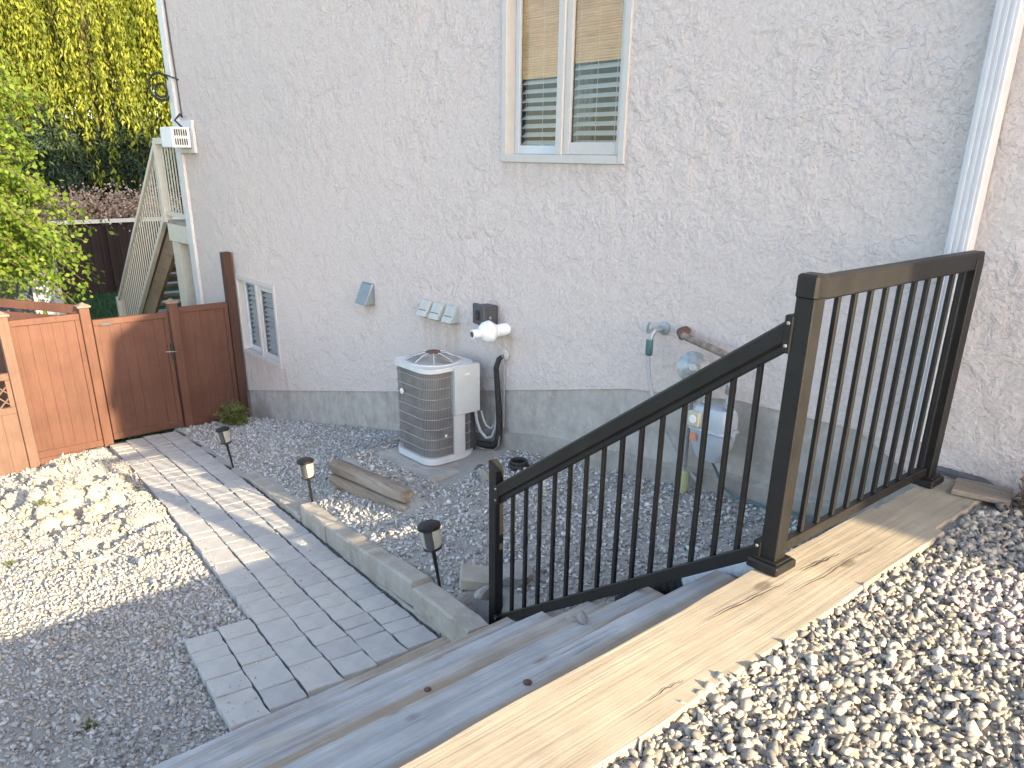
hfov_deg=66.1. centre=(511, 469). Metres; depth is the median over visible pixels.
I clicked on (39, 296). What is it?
shed
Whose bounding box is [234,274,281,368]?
window
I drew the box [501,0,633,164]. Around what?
window
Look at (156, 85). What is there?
ring bracket
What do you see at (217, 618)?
yard gravel
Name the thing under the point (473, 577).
broken slab
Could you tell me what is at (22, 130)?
cedar tree
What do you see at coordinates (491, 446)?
line set
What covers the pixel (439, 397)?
air conditioner
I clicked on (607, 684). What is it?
timber steps
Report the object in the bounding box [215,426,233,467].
path light
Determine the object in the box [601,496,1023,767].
landing gravel
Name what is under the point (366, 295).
vent hood
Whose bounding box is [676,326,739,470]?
gas meter
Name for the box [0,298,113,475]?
fence section
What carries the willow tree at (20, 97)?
on the lawn at (142, 435)
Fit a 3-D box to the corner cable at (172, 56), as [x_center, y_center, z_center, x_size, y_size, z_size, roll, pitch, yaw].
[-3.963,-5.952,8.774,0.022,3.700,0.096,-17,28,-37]
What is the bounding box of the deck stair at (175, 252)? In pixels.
[115,138,196,316]
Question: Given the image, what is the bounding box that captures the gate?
[91,312,183,439]
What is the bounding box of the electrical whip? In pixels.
[474,364,500,438]
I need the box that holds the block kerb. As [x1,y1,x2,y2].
[243,474,488,641]
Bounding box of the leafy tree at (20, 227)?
[0,50,117,313]
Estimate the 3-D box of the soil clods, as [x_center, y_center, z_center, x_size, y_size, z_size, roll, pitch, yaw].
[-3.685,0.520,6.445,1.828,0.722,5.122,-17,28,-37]
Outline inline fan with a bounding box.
[470,320,510,427]
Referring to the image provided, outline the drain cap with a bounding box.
[508,457,528,470]
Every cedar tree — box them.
[0,111,57,215]
[23,101,120,279]
[61,114,135,271]
[99,104,182,257]
[132,114,183,213]
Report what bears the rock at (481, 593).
on the side yard ground at (466, 466)
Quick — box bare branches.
[48,0,113,94]
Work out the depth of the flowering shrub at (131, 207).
20.42 m
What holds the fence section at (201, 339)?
on the side yard ground at (466, 466)
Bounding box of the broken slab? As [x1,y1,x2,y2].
[459,563,488,590]
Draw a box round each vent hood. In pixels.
[355,281,374,305]
[416,298,432,317]
[428,301,445,320]
[441,304,458,324]
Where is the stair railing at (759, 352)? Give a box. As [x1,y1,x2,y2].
[489,313,794,624]
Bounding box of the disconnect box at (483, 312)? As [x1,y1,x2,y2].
[473,303,497,324]
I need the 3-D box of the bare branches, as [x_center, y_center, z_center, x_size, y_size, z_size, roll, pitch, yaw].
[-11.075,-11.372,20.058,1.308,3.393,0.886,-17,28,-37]
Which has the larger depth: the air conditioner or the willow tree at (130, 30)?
the willow tree at (130, 30)
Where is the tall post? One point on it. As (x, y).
(228, 278)
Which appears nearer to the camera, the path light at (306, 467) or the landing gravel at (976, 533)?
the landing gravel at (976, 533)
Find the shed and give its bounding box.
[0,219,65,314]
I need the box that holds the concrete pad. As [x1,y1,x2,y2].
[378,446,458,481]
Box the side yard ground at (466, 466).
[0,418,1023,767]
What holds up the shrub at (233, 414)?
on the side yard ground at (466, 466)
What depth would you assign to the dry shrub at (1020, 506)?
3.25 m
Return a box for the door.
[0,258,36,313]
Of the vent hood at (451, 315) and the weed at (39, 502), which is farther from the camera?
the weed at (39, 502)
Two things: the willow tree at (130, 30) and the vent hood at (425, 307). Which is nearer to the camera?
the vent hood at (425, 307)
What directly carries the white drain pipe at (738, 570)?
on the timber steps at (607, 684)
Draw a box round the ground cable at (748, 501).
[711,463,834,527]
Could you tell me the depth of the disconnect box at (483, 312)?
5.75 m
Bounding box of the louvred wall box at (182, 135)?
[160,113,197,152]
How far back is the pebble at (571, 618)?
3.05 m
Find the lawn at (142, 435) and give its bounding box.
[65,274,178,448]
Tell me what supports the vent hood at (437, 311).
attached to the house
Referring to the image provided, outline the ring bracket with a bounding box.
[147,71,178,101]
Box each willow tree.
[0,0,177,217]
[0,14,61,158]
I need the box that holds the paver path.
[109,431,437,731]
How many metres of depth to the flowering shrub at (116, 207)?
19.96 m
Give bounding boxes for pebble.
[566,615,575,621]
[578,611,587,623]
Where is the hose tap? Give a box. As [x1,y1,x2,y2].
[645,321,695,481]
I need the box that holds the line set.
[476,349,509,450]
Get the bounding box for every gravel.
[0,447,246,767]
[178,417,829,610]
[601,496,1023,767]
[925,554,1023,678]
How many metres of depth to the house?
4.88 m
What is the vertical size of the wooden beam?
0.367 m
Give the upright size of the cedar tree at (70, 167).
4.542 m
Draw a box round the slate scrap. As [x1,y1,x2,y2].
[936,466,993,484]
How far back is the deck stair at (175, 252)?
11.27 m
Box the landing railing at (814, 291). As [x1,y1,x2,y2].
[746,250,984,577]
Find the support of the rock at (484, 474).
on the side yard ground at (466, 466)
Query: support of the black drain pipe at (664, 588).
on the side yard ground at (466, 466)
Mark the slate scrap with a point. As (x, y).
(948, 472)
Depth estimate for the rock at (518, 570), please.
4.21 m
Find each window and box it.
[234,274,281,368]
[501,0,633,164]
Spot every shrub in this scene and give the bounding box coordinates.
[19,181,99,224]
[32,183,133,237]
[72,179,157,231]
[108,181,182,238]
[213,398,249,425]
[1000,469,1023,513]
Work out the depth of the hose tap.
4.65 m
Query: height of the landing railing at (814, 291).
1.006 m
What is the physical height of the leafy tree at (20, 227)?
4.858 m
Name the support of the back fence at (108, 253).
on the lawn at (142, 435)
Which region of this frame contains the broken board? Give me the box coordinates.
[950,478,1013,505]
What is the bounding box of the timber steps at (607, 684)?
[151,478,984,767]
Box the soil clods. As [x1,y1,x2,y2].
[0,452,214,633]
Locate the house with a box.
[156,0,1023,528]
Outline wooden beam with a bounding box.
[328,439,413,511]
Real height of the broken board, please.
0.024 m
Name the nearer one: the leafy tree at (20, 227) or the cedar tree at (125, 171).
the leafy tree at (20, 227)
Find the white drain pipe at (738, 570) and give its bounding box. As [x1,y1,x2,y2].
[681,551,786,585]
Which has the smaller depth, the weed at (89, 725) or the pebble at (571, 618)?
the pebble at (571, 618)
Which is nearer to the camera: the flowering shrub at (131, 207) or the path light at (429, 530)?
the path light at (429, 530)
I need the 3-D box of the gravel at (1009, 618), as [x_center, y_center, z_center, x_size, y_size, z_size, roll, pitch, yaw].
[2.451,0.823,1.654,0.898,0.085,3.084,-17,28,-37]
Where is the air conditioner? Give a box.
[394,349,479,465]
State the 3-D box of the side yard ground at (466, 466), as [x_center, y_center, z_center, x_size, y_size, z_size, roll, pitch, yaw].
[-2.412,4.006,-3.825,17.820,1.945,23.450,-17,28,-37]
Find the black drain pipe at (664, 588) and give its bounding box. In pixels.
[614,578,682,601]
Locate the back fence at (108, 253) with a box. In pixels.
[46,216,183,297]
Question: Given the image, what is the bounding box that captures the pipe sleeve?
[680,469,688,492]
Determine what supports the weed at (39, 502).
on the side yard ground at (466, 466)
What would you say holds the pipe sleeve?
on the side yard ground at (466, 466)
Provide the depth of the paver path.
4.73 m
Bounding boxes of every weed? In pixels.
[4,560,16,567]
[33,497,48,505]
[77,716,98,733]
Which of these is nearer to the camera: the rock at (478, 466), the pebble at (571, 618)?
the pebble at (571, 618)
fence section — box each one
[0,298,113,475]
[163,298,238,427]
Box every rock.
[474,464,483,470]
[474,585,488,599]
[480,468,488,481]
[503,561,532,587]
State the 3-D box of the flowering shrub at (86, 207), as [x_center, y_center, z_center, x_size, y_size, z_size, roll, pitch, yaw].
[-10.783,-5.815,19.850,2.511,2.655,1.690,-11,25,-28]
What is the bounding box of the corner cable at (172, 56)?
[164,0,181,114]
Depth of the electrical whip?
6.07 m
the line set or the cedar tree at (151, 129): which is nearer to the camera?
the line set
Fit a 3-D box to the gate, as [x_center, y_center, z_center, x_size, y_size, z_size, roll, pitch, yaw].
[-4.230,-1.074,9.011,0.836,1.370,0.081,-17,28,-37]
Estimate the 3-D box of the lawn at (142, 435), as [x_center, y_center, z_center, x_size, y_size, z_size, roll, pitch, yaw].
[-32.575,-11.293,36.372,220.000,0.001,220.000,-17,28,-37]
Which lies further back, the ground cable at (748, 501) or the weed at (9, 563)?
the weed at (9, 563)
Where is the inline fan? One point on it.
(488, 331)
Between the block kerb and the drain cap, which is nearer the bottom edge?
the block kerb
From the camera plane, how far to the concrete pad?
5.97 m
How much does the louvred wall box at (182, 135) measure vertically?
0.441 m
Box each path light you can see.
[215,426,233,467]
[297,457,314,501]
[417,519,441,586]
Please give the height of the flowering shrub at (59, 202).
2.720 m
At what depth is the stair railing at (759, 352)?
3.15 m
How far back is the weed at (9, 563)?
5.72 m
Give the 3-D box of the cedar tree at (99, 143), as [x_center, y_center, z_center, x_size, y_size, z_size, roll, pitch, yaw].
[-11.126,-7.242,21.210,2.608,4.287,2.711,-17,28,-37]
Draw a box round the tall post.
[219,251,249,417]

